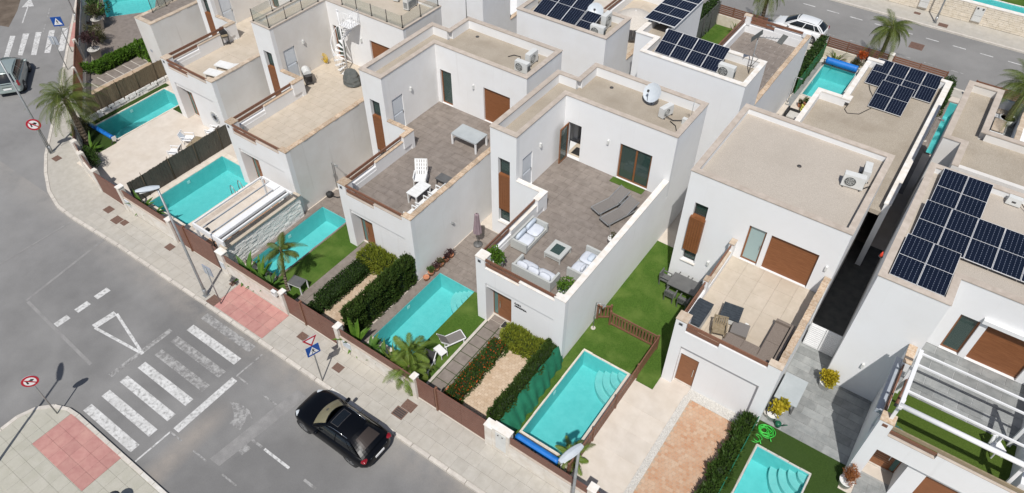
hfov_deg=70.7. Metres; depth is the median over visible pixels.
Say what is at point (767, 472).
swimming pool
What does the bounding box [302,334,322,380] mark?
road sign
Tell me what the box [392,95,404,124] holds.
storeroom door
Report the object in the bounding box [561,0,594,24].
photovoltaic module
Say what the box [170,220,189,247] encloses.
garden gate
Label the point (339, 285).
hedge
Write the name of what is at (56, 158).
manhole cover
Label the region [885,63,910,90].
photovoltaic module
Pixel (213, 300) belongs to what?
manhole cover
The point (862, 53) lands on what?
shrub
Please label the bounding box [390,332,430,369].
palm tree
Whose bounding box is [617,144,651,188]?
sliding window
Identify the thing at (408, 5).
air conditioner
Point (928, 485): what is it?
garage door
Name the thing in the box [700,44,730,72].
photovoltaic module
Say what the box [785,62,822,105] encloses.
pool paving
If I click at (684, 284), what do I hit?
table
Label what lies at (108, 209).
manhole cover
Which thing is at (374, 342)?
spiky plant
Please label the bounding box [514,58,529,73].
air conditioner
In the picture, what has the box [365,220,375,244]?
front door
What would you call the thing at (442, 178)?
table
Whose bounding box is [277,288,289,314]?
gate pillar
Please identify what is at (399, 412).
manhole cover
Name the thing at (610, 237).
potted plant
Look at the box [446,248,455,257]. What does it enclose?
flower pot
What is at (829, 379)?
potted plant
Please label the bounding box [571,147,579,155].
doormat
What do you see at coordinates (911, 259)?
photovoltaic module
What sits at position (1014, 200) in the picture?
air conditioner
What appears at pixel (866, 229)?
yard
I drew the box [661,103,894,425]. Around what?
house
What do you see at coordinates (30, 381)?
road sign
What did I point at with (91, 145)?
spiky plant
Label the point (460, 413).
garden gate
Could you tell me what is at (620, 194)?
sun lounger
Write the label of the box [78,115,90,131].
shrub
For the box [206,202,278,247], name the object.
paved strip
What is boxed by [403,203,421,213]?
chair
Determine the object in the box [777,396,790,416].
potted plant
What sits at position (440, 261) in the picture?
flower pot
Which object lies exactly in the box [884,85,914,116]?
photovoltaic module
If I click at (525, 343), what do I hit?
shrub
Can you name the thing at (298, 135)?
house
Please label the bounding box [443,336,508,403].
hedge
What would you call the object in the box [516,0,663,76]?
house
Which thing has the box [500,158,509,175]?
window
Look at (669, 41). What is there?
photovoltaic module
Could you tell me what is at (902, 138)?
house
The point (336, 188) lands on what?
garden shower
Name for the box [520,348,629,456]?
swimming pool
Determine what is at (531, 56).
air conditioner
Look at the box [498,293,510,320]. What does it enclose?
front door
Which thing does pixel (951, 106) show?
swimming pool
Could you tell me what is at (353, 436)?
parked car
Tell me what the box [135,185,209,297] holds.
street lamp
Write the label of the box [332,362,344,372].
manhole cover
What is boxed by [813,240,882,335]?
side passage
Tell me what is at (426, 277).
flower pot
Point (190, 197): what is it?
swimming pool
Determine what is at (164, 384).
road
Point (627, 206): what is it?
sun lounger
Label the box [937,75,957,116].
hedge
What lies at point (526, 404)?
shade cloth
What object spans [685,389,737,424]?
pebble strip
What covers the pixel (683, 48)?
photovoltaic module
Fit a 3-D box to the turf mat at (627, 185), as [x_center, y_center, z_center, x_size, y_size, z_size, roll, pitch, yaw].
[6.160,-3.274,38.628,1.930,0.030,0.440,27,51,24]
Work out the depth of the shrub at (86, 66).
51.56 m
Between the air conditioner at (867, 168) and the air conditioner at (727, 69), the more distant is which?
the air conditioner at (727, 69)
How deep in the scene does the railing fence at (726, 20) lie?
56.35 m
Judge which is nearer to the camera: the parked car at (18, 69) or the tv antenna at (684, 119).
the tv antenna at (684, 119)
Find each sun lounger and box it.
[203,68,224,77]
[214,60,238,69]
[413,158,427,185]
[420,349,436,374]
[436,329,465,350]
[591,185,629,216]
[599,195,639,228]
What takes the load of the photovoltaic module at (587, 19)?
on the house at (584, 50)
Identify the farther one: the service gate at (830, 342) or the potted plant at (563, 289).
the service gate at (830, 342)
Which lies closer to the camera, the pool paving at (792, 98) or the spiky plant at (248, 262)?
the spiky plant at (248, 262)
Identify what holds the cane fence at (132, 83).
on the garden ground at (881, 236)
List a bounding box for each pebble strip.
[624,390,740,492]
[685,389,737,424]
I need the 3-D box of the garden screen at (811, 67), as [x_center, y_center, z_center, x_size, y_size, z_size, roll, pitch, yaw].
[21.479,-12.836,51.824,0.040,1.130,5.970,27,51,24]
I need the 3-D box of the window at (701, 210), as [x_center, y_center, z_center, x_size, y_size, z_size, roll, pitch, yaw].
[9.133,-1.807,34.664,0.670,0.810,0.050,27,51,24]
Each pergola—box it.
[192,176,292,247]
[890,349,1023,483]
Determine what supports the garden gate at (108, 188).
attached to the gate pillar at (119, 187)
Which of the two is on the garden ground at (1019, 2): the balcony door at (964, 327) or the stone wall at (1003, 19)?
the stone wall at (1003, 19)
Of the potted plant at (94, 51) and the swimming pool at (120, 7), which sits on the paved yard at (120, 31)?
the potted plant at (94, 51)
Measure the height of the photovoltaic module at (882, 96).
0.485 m
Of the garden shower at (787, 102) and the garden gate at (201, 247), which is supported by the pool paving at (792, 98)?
the garden shower at (787, 102)
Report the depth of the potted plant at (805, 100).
48.41 m
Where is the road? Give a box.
[0,0,1023,492]
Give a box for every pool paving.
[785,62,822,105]
[898,101,945,193]
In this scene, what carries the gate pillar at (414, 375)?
on the pavement at (464, 456)
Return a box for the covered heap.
[343,68,360,87]
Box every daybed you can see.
[990,118,1006,134]
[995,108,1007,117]
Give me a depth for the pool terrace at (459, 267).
39.13 m
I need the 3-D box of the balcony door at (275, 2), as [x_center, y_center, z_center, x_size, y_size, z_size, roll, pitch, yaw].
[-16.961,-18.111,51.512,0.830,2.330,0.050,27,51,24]
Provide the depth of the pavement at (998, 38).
57.54 m
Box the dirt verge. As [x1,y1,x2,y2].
[0,0,19,26]
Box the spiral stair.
[331,9,359,74]
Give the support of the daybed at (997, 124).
on the house at (970, 143)
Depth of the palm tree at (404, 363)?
32.85 m
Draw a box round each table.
[186,136,201,147]
[287,275,308,294]
[406,180,430,202]
[433,344,447,359]
[435,173,451,183]
[451,124,487,153]
[544,239,571,264]
[665,272,701,300]
[718,301,743,324]
[774,372,808,414]
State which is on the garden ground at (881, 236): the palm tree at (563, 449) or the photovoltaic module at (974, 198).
the palm tree at (563, 449)
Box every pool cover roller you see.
[87,122,118,143]
[513,433,563,468]
[822,57,860,75]
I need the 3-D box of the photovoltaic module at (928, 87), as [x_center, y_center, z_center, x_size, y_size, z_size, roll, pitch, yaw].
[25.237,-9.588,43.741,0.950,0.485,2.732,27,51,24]
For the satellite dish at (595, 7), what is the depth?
43.53 m
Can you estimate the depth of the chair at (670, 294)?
36.85 m
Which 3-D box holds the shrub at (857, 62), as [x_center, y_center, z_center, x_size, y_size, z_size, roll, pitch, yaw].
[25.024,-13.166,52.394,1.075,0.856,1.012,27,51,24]
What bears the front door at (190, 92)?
in the house at (241, 86)
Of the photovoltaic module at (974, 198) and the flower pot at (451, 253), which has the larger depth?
the flower pot at (451, 253)
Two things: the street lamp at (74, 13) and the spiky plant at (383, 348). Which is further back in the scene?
the street lamp at (74, 13)
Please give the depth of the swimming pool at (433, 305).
37.89 m
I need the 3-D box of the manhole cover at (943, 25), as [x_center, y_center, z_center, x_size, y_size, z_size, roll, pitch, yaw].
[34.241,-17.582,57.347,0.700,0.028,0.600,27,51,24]
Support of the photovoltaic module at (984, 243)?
on the house at (971, 322)
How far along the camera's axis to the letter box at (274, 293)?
35.63 m
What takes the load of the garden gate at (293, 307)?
attached to the gate pillar at (281, 291)
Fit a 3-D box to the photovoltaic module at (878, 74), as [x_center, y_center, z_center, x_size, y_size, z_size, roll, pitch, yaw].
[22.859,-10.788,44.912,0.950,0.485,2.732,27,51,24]
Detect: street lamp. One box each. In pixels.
[0,60,54,153]
[67,0,75,19]
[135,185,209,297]
[558,443,583,492]
[933,0,945,23]
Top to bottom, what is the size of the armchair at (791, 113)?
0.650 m
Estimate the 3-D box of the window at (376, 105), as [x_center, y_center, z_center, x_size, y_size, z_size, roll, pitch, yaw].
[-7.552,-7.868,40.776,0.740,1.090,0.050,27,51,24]
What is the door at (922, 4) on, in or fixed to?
in the meter box at (923, 4)
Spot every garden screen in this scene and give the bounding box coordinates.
[696,1,721,38]
[718,416,759,492]
[794,44,826,93]
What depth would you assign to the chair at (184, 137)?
46.08 m
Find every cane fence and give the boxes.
[84,60,165,113]
[126,124,231,199]
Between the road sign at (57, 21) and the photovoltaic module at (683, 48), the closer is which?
the photovoltaic module at (683, 48)
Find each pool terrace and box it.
[319,169,367,216]
[438,225,497,292]
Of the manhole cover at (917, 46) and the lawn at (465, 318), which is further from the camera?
the manhole cover at (917, 46)
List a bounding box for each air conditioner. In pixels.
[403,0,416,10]
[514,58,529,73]
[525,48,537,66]
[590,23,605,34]
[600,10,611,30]
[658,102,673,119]
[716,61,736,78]
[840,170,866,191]
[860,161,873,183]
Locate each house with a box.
[134,0,208,74]
[160,0,289,132]
[224,0,441,211]
[337,16,562,279]
[427,0,516,33]
[475,63,708,357]
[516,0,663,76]
[630,13,812,164]
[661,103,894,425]
[795,57,952,265]
[827,162,1023,492]
[889,80,1023,240]
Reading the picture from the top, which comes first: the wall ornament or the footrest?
the wall ornament
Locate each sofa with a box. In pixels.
[510,215,547,254]
[512,254,559,291]
[566,245,600,279]
[722,318,795,362]
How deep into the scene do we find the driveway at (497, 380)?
33.66 m
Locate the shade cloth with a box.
[499,346,562,430]
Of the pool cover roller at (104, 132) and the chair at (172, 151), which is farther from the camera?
the pool cover roller at (104, 132)
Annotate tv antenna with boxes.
[681,100,697,123]
[748,30,787,73]
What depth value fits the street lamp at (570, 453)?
23.13 m
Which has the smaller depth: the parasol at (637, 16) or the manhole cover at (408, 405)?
the manhole cover at (408, 405)
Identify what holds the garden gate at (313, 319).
attached to the gate pillar at (336, 326)
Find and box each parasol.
[473,213,482,247]
[618,8,648,41]
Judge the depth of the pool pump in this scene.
42.60 m
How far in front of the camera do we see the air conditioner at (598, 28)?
42.35 m
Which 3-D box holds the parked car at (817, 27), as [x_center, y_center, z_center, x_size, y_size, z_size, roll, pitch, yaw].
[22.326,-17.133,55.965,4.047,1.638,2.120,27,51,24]
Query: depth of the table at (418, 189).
37.33 m
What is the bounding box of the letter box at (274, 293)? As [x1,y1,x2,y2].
[270,289,277,296]
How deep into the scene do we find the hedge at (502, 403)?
32.31 m
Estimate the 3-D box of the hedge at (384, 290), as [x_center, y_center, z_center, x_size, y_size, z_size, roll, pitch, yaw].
[-6.596,2.298,36.169,1.097,2.154,5.070,27,51,24]
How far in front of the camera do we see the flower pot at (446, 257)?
38.93 m
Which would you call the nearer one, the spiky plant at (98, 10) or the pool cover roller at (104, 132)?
the pool cover roller at (104, 132)
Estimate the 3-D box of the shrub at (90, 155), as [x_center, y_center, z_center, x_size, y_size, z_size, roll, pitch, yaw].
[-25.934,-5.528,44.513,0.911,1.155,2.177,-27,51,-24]
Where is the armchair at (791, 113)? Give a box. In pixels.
[783,106,800,119]
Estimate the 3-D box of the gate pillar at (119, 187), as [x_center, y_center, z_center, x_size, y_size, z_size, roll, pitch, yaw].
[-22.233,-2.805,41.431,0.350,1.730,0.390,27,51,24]
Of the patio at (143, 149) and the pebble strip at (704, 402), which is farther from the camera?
the patio at (143, 149)
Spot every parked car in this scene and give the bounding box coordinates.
[0,57,31,93]
[295,390,391,467]
[772,14,829,43]
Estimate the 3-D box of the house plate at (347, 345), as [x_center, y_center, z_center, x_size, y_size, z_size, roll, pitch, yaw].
[-7.854,4.702,34.331,0.500,0.400,0.035,27,51,24]
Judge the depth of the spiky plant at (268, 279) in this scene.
37.59 m
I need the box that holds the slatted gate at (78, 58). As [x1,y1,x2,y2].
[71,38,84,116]
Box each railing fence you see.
[716,4,767,28]
[823,36,889,67]
[891,55,948,79]
[976,80,1019,101]
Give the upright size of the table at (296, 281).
0.620 m
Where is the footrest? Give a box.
[730,322,749,339]
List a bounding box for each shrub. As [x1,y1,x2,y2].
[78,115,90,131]
[79,61,94,73]
[80,145,101,167]
[82,24,108,43]
[84,0,109,15]
[355,242,397,274]
[498,321,545,359]
[851,59,863,68]
[857,50,868,60]
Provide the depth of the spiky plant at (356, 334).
34.85 m
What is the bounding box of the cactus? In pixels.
[763,401,772,416]
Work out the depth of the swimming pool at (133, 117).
49.80 m
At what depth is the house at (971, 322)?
29.30 m
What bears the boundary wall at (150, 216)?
on the garden ground at (881, 236)
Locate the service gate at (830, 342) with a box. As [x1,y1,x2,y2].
[803,323,842,356]
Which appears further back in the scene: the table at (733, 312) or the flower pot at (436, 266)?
the flower pot at (436, 266)
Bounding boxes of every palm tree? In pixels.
[25,68,107,145]
[262,232,305,291]
[383,348,434,395]
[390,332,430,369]
[553,435,595,475]
[752,0,783,21]
[862,8,921,58]
[994,58,1023,129]
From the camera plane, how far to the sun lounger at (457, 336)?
35.08 m
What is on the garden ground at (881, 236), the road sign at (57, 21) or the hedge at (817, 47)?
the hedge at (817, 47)
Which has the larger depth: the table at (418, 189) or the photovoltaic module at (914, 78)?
the photovoltaic module at (914, 78)
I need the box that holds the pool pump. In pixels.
[326,191,339,197]
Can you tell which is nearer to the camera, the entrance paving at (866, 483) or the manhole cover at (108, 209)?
the entrance paving at (866, 483)
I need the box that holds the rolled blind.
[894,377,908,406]
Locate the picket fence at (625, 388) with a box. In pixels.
[567,310,659,473]
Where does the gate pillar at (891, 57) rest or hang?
on the garden ground at (881, 236)
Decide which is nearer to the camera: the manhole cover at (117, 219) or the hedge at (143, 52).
the manhole cover at (117, 219)
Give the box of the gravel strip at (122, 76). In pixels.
[90,62,151,93]
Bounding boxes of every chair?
[166,144,181,156]
[177,129,194,144]
[204,125,218,134]
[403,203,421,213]
[415,194,432,206]
[428,183,445,196]
[659,268,671,287]
[663,286,677,303]
[676,293,690,310]
[711,314,728,337]
[988,434,1006,458]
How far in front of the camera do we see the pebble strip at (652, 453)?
31.93 m
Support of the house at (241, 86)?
on the garden ground at (881, 236)
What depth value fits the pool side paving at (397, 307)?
36.85 m
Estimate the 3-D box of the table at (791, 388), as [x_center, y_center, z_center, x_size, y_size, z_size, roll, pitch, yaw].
[12.616,6.707,32.856,1.020,0.750,1.600,27,51,24]
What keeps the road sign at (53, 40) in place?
on the pavement at (464, 456)
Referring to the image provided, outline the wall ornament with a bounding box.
[210,112,219,122]
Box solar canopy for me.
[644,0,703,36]
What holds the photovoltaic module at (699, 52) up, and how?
on the house at (766, 82)
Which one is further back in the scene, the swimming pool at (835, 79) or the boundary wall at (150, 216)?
the swimming pool at (835, 79)
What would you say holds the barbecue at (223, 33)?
on the house at (241, 86)
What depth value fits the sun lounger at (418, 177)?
38.45 m
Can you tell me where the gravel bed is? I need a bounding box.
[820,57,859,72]
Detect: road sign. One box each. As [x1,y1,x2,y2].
[21,375,57,413]
[26,119,50,153]
[48,36,67,69]
[50,16,71,51]
[201,264,221,303]
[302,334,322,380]
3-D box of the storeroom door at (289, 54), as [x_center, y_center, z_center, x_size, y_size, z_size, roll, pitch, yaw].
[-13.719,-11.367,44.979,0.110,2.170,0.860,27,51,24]
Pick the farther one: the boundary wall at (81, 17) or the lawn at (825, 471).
the boundary wall at (81, 17)
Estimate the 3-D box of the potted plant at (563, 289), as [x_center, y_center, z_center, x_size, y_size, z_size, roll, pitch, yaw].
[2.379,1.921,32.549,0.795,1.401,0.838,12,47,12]
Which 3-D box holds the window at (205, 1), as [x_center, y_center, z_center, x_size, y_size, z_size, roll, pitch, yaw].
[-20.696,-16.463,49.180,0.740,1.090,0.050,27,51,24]
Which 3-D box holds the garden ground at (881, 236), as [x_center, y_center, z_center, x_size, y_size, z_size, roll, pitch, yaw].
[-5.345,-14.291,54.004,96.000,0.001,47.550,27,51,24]
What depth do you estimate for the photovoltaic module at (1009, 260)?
29.54 m
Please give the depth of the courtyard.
32.59 m
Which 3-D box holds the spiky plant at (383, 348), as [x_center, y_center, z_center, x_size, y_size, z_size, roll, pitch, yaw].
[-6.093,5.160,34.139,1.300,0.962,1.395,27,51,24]
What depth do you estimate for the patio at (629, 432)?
31.68 m
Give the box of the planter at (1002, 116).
[999,113,1016,126]
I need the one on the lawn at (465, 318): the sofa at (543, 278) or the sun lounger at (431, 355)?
the sun lounger at (431, 355)
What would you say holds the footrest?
on the house at (774, 213)
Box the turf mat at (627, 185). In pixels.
[609,176,644,193]
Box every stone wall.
[219,192,303,264]
[888,0,1023,36]
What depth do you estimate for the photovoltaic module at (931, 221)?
30.93 m
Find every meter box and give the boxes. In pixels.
[917,0,930,8]
[970,6,986,22]
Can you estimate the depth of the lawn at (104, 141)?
47.44 m
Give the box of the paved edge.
[188,186,254,231]
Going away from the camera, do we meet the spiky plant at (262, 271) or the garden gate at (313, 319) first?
the garden gate at (313, 319)
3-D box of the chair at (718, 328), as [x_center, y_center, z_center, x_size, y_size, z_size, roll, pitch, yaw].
[9.014,3.515,31.392,0.640,0.853,0.650,13,47,12]
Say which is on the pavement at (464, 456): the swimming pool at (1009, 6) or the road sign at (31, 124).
the road sign at (31, 124)
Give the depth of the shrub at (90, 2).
57.42 m
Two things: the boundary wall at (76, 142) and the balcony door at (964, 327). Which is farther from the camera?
the boundary wall at (76, 142)
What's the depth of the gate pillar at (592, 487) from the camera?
28.29 m
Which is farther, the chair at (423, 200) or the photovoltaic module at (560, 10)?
the photovoltaic module at (560, 10)
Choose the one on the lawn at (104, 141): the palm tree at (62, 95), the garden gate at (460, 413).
the palm tree at (62, 95)
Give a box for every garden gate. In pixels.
[93,172,123,204]
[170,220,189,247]
[181,225,221,268]
[283,294,303,321]
[298,300,336,342]
[416,378,435,407]
[434,387,485,438]
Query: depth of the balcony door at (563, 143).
39.23 m
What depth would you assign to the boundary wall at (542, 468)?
29.77 m
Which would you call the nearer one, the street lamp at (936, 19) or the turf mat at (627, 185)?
the turf mat at (627, 185)
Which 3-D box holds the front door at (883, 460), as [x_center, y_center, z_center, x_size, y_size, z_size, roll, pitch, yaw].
[15.513,8.484,30.032,0.926,2.260,0.130,27,51,24]
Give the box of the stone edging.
[84,75,168,121]
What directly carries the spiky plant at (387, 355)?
on the garden ground at (881, 236)
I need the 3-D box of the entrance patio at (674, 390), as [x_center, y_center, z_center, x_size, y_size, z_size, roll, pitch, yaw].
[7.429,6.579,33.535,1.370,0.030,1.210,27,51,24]
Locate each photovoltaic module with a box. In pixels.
[533,0,558,15]
[547,0,576,19]
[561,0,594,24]
[575,11,600,29]
[654,29,682,56]
[669,34,698,61]
[685,38,714,66]
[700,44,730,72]
[864,58,894,86]
[868,80,897,110]
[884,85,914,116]
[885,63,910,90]
[889,233,933,284]
[902,68,926,97]
[912,199,952,245]
[914,72,943,102]
[917,244,960,296]
[930,168,968,209]
[938,209,978,257]
[955,176,993,219]
[964,218,1005,268]
[992,228,1023,280]
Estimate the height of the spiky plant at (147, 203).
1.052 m
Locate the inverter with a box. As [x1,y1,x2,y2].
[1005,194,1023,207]
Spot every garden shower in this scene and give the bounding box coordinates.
[331,162,337,189]
[591,302,605,329]
[785,77,802,103]
[923,117,943,141]
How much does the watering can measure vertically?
0.324 m
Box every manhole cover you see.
[51,155,61,160]
[103,206,114,212]
[110,215,123,223]
[120,220,128,225]
[164,243,174,250]
[206,294,221,305]
[296,332,308,340]
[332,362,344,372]
[391,406,407,419]
[401,399,417,412]
[908,41,924,50]
[937,22,947,27]
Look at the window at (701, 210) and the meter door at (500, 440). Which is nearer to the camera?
the meter door at (500, 440)
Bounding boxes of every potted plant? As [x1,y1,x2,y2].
[77,30,101,60]
[83,3,103,29]
[486,244,505,270]
[556,275,574,294]
[608,230,616,242]
[766,398,784,421]
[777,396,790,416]
[798,98,803,107]
[803,96,808,105]
[819,368,839,390]
[838,464,860,489]
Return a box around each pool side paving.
[244,203,321,263]
[360,271,439,342]
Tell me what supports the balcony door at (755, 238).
in the house at (774, 213)
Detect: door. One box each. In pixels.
[190,92,199,115]
[218,0,235,21]
[255,159,264,181]
[272,0,278,6]
[283,46,299,75]
[334,25,346,58]
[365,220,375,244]
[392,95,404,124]
[441,70,452,104]
[495,431,505,452]
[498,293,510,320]
[522,152,530,182]
[558,122,568,163]
[675,353,698,385]
[740,226,766,263]
[869,450,894,468]
[912,476,957,492]
[918,1,928,7]
[940,314,980,352]
[971,15,981,21]
[973,7,985,16]
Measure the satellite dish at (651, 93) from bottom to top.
1.128 m
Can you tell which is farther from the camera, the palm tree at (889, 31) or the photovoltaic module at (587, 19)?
the palm tree at (889, 31)
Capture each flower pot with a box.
[423,274,429,280]
[426,265,434,275]
[431,260,441,271]
[436,257,444,266]
[443,251,449,262]
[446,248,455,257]
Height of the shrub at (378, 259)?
1.465 m
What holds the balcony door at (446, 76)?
in the house at (429, 89)
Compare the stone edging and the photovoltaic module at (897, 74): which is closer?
the photovoltaic module at (897, 74)
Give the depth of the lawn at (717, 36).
56.22 m
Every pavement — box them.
[0,404,166,492]
[44,0,562,492]
[806,44,963,98]
[832,0,1023,53]
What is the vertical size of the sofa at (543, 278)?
0.810 m
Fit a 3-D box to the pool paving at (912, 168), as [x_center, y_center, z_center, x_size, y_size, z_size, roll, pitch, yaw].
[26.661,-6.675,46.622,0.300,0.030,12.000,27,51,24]
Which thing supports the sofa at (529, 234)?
on the house at (608, 122)
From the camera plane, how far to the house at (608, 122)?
37.08 m
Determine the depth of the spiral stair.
44.90 m
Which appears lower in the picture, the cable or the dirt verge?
the cable
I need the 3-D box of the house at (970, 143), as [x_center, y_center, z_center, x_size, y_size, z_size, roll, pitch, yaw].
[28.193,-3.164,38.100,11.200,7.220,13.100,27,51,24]
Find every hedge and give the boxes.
[90,38,142,74]
[134,41,151,62]
[306,300,323,313]
[313,258,371,310]
[338,251,418,332]
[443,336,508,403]
[485,338,557,421]
[694,409,758,492]
[699,0,720,37]
[793,34,829,91]
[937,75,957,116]
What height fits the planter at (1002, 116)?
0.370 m
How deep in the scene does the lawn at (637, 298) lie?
36.08 m
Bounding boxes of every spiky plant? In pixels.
[83,132,100,150]
[84,0,106,15]
[126,190,153,215]
[143,206,165,215]
[228,251,257,285]
[245,254,271,288]
[253,270,279,290]
[331,316,370,357]
[365,333,381,349]
[373,339,392,363]
[380,342,397,363]
[824,49,848,67]
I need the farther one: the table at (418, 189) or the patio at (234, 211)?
the patio at (234, 211)
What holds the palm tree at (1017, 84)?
in the planter at (1002, 116)
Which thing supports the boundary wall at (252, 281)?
on the garden ground at (881, 236)
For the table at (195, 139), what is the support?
on the patio at (143, 149)
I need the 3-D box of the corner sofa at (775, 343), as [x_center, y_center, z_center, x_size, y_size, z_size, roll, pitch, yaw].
[10.619,3.887,31.156,2.320,0.570,2.630,27,51,24]
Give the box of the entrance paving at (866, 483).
[851,471,888,492]
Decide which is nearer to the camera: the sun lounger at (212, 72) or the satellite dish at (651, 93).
the satellite dish at (651, 93)
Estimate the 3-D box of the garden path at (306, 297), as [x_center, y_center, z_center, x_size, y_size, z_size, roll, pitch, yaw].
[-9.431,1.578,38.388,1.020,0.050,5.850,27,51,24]
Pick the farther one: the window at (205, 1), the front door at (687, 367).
the window at (205, 1)
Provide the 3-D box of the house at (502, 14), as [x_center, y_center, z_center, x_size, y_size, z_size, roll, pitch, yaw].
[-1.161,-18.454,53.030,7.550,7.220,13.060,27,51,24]
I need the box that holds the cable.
[844,85,872,113]
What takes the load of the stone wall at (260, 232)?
on the pool side paving at (312, 209)
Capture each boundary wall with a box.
[66,120,102,191]
[74,0,86,57]
[121,190,172,237]
[223,256,283,310]
[339,329,412,393]
[509,438,587,492]
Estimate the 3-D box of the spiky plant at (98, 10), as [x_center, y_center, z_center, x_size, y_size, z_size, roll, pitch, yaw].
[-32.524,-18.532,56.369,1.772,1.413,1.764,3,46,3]
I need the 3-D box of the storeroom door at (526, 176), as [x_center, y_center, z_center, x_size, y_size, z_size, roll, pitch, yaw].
[0.759,-3.932,37.720,0.110,2.170,0.860,27,51,24]
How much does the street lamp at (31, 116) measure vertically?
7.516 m
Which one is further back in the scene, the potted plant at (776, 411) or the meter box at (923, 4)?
the meter box at (923, 4)
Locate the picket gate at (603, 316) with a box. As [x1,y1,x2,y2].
[596,304,612,318]
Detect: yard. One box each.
[85,0,169,115]
[856,212,878,245]
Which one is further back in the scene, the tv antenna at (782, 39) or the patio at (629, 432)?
the tv antenna at (782, 39)
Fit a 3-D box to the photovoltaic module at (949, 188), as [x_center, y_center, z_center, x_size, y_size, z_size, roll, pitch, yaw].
[19.639,-2.495,32.510,1.030,0.455,2.614,27,51,24]
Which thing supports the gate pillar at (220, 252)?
on the pavement at (464, 456)
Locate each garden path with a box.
[88,57,148,86]
[295,241,366,305]
[426,315,504,392]
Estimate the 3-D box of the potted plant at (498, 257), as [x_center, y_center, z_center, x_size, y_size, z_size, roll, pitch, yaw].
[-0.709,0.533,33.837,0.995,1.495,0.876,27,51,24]
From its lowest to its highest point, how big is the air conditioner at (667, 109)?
0.600 m
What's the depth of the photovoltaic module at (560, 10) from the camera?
43.94 m
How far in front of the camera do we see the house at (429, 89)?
40.28 m
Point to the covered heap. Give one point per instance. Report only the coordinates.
(351, 77)
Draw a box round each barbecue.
[219,26,229,45]
[301,66,313,85]
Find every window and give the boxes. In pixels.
[203,0,210,12]
[266,51,273,65]
[372,100,380,115]
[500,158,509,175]
[501,209,509,221]
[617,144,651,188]
[683,250,695,260]
[694,203,707,217]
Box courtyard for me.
[760,322,871,464]
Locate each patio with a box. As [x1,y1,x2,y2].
[77,109,208,196]
[192,186,280,248]
[564,377,678,492]
[653,378,689,403]
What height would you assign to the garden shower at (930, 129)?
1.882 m
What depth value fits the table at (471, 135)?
40.61 m
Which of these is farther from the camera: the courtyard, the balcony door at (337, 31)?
the balcony door at (337, 31)
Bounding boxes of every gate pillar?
[114,183,129,210]
[163,216,178,242]
[214,247,229,275]
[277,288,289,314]
[332,321,342,349]
[409,371,418,398]
[483,417,494,447]
[491,420,513,457]
[587,481,599,492]
[888,52,895,61]
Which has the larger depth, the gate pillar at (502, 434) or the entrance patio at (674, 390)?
the entrance patio at (674, 390)
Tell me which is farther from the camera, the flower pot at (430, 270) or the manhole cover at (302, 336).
the flower pot at (430, 270)
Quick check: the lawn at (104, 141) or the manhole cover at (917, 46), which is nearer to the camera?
the lawn at (104, 141)
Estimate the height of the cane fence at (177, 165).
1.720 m
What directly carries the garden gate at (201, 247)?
attached to the gate pillar at (220, 252)
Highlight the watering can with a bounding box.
[773,420,787,427]
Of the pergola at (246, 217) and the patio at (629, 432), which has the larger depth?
the pergola at (246, 217)
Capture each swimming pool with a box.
[95,88,178,140]
[103,0,155,16]
[144,151,258,229]
[252,205,345,278]
[373,273,473,353]
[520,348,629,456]
[732,444,810,492]
[800,63,856,97]
[923,101,957,154]
[973,0,1023,12]
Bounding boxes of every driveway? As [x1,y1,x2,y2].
[317,271,411,333]
[460,341,527,419]
[633,400,731,492]
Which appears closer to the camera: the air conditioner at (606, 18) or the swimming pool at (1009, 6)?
the air conditioner at (606, 18)
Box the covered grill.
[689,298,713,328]
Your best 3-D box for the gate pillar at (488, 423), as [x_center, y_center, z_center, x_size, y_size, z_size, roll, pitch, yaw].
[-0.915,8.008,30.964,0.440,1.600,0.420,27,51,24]
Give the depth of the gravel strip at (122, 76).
51.77 m
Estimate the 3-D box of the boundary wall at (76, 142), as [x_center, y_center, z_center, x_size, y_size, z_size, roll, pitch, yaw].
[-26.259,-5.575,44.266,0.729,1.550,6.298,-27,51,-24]
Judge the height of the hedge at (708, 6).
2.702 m
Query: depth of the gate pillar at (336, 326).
34.10 m
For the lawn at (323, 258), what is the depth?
39.11 m
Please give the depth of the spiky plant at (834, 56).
53.05 m
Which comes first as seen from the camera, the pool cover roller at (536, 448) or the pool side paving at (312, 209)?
the pool cover roller at (536, 448)
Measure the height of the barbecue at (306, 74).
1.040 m
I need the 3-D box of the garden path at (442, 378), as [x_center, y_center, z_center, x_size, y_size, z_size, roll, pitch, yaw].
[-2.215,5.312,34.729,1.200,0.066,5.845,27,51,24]
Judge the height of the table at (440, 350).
0.340 m
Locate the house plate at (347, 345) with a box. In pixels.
[342,340,350,349]
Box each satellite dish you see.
[587,2,602,14]
[643,83,660,105]
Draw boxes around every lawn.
[69,83,181,152]
[273,224,363,299]
[412,292,484,382]
[514,241,696,436]
[701,24,733,43]
[721,420,845,492]
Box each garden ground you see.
[83,0,959,492]
[910,0,1023,35]
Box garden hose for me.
[758,424,775,441]
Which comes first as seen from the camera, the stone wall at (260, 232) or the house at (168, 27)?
the stone wall at (260, 232)
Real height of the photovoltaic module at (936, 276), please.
0.455 m

